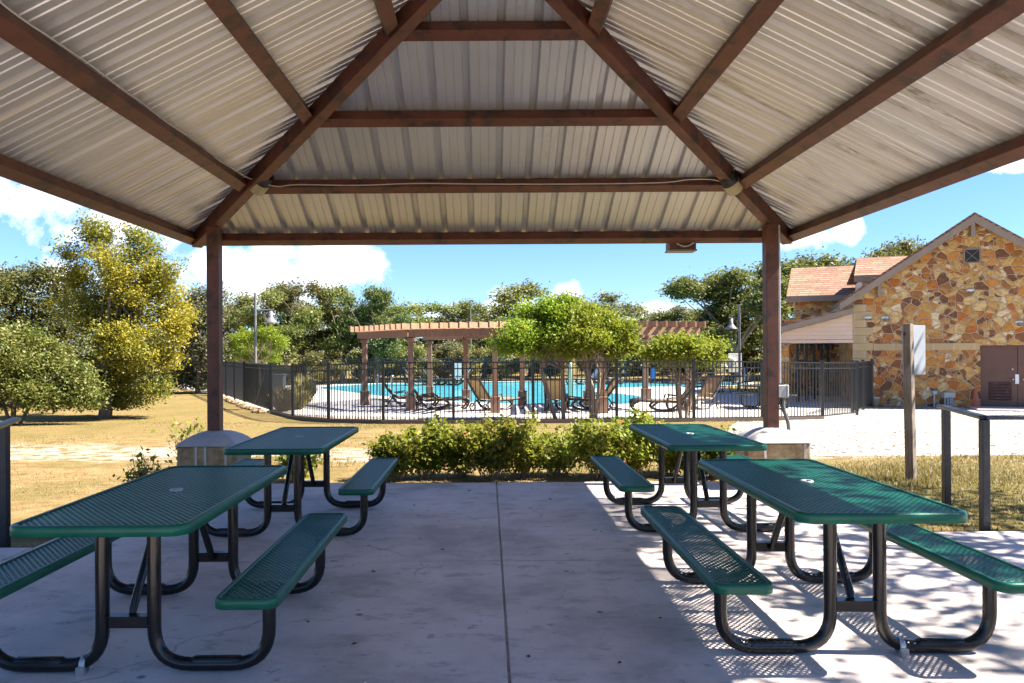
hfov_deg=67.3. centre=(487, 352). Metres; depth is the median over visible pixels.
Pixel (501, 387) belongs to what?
pool water
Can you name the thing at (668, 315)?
live oak
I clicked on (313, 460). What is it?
lantana shrub
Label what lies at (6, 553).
walkway
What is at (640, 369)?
live oak
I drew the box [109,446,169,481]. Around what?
lantana shrub
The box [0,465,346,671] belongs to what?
picnic table
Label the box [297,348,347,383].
live oak
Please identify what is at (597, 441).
lantana shrub
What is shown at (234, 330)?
live oak
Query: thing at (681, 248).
area light
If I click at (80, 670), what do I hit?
pipe clamp
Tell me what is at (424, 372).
sun lounger
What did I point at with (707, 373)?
pool table
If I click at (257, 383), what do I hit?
fence gate
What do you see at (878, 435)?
gravel yard
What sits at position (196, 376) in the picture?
cedar tree
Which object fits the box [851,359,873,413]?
pool fence
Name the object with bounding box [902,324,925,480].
sign post
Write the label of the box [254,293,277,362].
lamp post
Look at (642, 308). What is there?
live oak
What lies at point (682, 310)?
live oak
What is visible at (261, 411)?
edging stone
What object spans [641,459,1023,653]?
picnic table
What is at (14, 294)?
live oak
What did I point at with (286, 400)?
ornamental grass
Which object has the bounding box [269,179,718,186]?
cable
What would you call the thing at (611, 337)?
ornamental tree
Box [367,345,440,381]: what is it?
live oak
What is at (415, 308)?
live oak
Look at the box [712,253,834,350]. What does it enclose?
live oak
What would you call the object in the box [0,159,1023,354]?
sky
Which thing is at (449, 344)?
live oak
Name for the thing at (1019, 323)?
wall light
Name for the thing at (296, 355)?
woodland
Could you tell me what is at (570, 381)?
marker post
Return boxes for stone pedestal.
[175,430,250,465]
[735,427,810,458]
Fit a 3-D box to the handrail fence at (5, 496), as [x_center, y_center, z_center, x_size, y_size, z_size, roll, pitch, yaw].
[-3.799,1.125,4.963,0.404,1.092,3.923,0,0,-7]
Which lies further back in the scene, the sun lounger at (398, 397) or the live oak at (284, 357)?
the live oak at (284, 357)
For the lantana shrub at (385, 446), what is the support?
on the lawn at (110, 457)
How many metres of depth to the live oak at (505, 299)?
57.72 m
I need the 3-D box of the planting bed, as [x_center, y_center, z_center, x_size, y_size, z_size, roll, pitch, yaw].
[0.660,1.795,21.085,13.500,0.111,4.230,0,0,0]
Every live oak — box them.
[0,256,91,393]
[195,301,267,360]
[223,283,327,355]
[257,277,353,376]
[267,353,308,376]
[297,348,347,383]
[309,278,390,381]
[335,279,415,382]
[344,351,385,380]
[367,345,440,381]
[383,297,481,378]
[403,305,509,377]
[423,344,486,380]
[446,298,516,377]
[468,345,530,379]
[484,278,598,376]
[529,354,565,377]
[553,289,655,376]
[578,350,625,376]
[618,301,694,374]
[623,351,673,378]
[634,303,695,374]
[647,279,761,375]
[656,261,793,381]
[677,363,707,376]
[678,304,702,321]
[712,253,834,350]
[722,348,762,375]
[748,246,854,318]
[837,233,925,265]
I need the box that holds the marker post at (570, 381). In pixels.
[569,363,571,395]
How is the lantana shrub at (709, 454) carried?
on the lawn at (110, 457)
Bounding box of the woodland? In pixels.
[52,306,762,375]
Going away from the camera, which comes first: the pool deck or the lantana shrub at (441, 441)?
the lantana shrub at (441, 441)
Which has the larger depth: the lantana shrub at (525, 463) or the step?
the step
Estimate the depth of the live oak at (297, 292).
48.93 m
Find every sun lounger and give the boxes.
[378,376,439,406]
[402,367,439,385]
[405,377,469,409]
[420,367,456,384]
[436,367,472,384]
[467,378,526,411]
[544,378,569,411]
[554,377,619,410]
[565,368,597,384]
[591,366,624,383]
[630,377,699,411]
[665,376,723,410]
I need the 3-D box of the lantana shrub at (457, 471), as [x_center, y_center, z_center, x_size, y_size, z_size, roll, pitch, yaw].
[-0.364,1.213,9.715,1.126,0.778,0.849,0,0,0]
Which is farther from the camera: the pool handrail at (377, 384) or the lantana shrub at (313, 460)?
the pool handrail at (377, 384)
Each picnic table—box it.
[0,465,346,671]
[206,426,397,536]
[590,424,783,531]
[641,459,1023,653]
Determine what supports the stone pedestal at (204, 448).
on the lawn at (110, 457)
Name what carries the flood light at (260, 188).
attached to the pavilion
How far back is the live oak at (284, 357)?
46.45 m
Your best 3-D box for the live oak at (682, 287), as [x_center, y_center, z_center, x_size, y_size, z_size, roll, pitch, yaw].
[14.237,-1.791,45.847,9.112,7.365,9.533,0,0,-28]
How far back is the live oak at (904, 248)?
54.05 m
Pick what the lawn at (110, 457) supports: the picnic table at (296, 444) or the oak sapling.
the oak sapling
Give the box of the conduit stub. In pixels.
[931,391,941,406]
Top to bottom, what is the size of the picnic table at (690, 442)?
0.760 m
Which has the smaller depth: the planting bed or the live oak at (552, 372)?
the planting bed
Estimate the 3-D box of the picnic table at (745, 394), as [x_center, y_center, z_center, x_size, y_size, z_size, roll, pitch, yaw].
[8.917,1.426,24.800,1.791,0.741,1.791,0,0,11]
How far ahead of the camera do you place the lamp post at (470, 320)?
51.95 m
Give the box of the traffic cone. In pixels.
[966,389,979,407]
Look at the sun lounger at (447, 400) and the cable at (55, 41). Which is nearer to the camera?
the cable at (55, 41)
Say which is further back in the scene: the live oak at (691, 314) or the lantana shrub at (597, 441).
the live oak at (691, 314)
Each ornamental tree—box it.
[223,324,292,364]
[481,287,601,418]
[545,298,644,417]
[629,325,736,417]
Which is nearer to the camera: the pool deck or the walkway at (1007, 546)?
the walkway at (1007, 546)
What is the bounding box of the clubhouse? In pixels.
[779,212,1023,406]
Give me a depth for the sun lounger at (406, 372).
42.93 m
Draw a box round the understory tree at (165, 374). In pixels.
[44,346,190,392]
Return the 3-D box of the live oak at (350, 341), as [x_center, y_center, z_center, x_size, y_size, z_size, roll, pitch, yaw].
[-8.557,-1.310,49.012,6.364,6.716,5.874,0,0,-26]
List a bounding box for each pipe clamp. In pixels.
[75,654,91,676]
[893,636,908,657]
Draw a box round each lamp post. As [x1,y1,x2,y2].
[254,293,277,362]
[469,308,474,377]
[725,304,740,388]
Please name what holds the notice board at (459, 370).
on the pool deck
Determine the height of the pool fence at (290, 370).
1.781 m
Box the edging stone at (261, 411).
[257,409,266,413]
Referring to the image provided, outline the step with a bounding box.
[967,406,1023,411]
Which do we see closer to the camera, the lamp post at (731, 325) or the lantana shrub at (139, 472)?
the lantana shrub at (139, 472)
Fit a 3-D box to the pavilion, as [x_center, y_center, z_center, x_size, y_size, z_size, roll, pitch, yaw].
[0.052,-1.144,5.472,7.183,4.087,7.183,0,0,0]
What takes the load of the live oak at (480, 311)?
on the lawn at (110, 457)
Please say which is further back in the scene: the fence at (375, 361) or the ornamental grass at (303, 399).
the fence at (375, 361)
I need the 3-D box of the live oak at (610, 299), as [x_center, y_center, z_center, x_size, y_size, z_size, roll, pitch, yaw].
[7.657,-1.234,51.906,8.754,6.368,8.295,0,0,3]
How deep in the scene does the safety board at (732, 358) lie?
40.92 m
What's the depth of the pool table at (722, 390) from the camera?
34.44 m
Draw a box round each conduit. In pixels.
[778,225,780,382]
[781,397,790,430]
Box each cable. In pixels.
[0,1,251,179]
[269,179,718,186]
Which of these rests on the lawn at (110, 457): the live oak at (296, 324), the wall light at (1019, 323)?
the live oak at (296, 324)
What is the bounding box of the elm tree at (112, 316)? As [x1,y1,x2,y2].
[40,208,203,418]
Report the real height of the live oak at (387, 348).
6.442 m
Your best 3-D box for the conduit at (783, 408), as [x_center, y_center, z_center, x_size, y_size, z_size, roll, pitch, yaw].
[3.317,0.841,8.547,0.097,0.681,0.056,0,0,24]
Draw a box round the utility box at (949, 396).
[942,392,954,406]
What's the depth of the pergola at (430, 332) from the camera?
24.52 m
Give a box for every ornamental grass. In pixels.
[266,384,298,410]
[295,387,311,409]
[296,373,316,397]
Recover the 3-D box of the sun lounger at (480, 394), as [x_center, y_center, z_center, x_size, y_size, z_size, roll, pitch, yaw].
[0.292,1.338,24.702,2.084,1.066,0.708,0,0,-42]
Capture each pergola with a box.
[349,321,526,412]
[583,320,705,413]
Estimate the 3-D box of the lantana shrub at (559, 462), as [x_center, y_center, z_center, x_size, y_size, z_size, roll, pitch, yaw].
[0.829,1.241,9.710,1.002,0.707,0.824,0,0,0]
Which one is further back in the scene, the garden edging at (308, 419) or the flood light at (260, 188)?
the garden edging at (308, 419)
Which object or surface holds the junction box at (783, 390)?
attached to the pavilion
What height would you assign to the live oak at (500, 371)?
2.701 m
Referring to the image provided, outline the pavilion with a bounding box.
[0,0,1023,430]
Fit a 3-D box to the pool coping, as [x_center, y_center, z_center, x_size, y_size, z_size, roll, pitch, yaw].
[1.320,1.835,40.386,20.748,0.014,23.741,0,0,31]
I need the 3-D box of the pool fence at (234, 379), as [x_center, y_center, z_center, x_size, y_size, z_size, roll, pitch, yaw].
[-13.128,1.198,36.845,0.129,1.668,18.332,0,0,-26]
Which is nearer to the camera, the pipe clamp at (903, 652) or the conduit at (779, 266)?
the pipe clamp at (903, 652)
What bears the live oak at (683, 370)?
on the lawn at (110, 457)
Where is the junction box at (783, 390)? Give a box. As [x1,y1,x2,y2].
[779,384,788,397]
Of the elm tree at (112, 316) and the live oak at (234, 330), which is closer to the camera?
the elm tree at (112, 316)
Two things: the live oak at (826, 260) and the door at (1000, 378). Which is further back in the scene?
the live oak at (826, 260)
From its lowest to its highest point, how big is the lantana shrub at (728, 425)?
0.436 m
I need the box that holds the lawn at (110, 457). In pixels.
[0,354,1023,547]
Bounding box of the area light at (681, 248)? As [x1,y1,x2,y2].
[665,243,696,252]
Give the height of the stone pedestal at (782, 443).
0.952 m
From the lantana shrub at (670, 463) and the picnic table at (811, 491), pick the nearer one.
the picnic table at (811, 491)
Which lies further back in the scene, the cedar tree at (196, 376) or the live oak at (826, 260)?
the live oak at (826, 260)
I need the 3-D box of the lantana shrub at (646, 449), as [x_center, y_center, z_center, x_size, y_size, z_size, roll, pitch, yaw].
[1.786,1.133,9.527,0.910,0.906,0.897,0,0,-26]
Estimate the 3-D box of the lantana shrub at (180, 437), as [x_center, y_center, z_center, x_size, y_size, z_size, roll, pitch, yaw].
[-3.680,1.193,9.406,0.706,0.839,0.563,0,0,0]
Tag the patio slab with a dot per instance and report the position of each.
(496, 590)
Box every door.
[982,347,1018,405]
[1017,347,1023,406]
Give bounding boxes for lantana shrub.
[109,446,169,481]
[151,416,206,465]
[271,454,322,481]
[361,425,431,480]
[388,414,463,478]
[415,417,496,476]
[450,413,531,479]
[481,409,564,477]
[533,424,582,476]
[565,410,639,479]
[606,407,669,476]
[650,417,692,475]
[672,428,740,478]
[711,424,735,431]
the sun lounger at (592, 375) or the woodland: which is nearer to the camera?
the sun lounger at (592, 375)
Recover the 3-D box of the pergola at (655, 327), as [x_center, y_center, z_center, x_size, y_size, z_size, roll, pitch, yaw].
[4.949,0.459,25.527,3.762,2.828,6.216,0,0,0]
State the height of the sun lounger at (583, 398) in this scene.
1.066 m
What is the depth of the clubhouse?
25.12 m
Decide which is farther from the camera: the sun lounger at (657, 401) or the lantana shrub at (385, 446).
the sun lounger at (657, 401)
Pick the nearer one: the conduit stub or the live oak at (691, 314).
the conduit stub
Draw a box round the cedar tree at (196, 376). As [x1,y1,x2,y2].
[160,278,242,393]
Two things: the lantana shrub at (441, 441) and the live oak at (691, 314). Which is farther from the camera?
the live oak at (691, 314)
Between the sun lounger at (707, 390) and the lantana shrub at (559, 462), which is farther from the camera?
the sun lounger at (707, 390)
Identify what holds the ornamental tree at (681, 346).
on the planting bed
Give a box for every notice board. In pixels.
[455,363,460,380]
[651,368,654,382]
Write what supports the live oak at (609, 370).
on the lawn at (110, 457)
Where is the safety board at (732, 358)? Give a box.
[723,353,741,384]
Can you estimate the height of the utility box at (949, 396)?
0.526 m
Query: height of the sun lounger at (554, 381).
1.066 m
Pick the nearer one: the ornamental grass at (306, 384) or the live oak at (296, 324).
the ornamental grass at (306, 384)
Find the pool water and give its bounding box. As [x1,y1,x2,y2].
[320,381,746,404]
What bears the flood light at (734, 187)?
attached to the pavilion
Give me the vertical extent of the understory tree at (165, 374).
3.710 m
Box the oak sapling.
[0,309,113,424]
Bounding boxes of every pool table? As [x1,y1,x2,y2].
[696,372,730,386]
[702,375,751,391]
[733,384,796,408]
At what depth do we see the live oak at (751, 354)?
48.89 m
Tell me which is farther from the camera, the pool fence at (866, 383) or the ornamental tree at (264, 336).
the ornamental tree at (264, 336)
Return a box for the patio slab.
[0,481,1023,682]
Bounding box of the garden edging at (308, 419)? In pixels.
[270,410,823,423]
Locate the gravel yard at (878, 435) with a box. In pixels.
[728,406,1023,455]
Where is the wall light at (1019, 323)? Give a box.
[1015,321,1022,325]
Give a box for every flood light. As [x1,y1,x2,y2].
[250,175,273,195]
[718,170,742,195]
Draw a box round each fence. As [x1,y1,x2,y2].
[0,417,20,547]
[196,360,245,402]
[224,356,662,383]
[270,359,858,420]
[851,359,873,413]
[936,404,1023,530]
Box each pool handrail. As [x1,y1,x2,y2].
[377,374,392,399]
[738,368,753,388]
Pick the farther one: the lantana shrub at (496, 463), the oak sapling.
the oak sapling
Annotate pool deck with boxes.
[181,384,892,417]
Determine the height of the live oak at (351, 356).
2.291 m
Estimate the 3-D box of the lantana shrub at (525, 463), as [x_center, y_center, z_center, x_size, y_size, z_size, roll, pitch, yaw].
[0.427,1.147,9.530,1.042,0.892,0.845,0,0,0]
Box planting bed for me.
[298,415,709,421]
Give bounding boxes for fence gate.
[244,362,269,409]
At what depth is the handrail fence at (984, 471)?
6.50 m
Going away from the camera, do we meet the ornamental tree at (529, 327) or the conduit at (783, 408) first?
the conduit at (783, 408)
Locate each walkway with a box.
[0,548,31,561]
[935,531,1023,568]
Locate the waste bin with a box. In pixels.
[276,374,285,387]
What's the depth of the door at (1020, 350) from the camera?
24.31 m
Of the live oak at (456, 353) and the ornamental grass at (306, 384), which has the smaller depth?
the ornamental grass at (306, 384)
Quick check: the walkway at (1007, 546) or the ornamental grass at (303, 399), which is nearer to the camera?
the walkway at (1007, 546)
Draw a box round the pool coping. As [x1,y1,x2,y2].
[318,381,753,405]
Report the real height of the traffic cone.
0.625 m
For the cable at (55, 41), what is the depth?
4.88 m
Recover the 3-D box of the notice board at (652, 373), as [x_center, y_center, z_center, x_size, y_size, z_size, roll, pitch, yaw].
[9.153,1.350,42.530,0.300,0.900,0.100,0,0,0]
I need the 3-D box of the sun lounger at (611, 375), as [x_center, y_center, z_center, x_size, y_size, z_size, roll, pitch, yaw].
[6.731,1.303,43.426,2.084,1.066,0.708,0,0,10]
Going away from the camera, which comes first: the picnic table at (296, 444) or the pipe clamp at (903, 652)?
the pipe clamp at (903, 652)
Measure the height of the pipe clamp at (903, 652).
0.095 m
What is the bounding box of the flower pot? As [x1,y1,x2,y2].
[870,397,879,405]

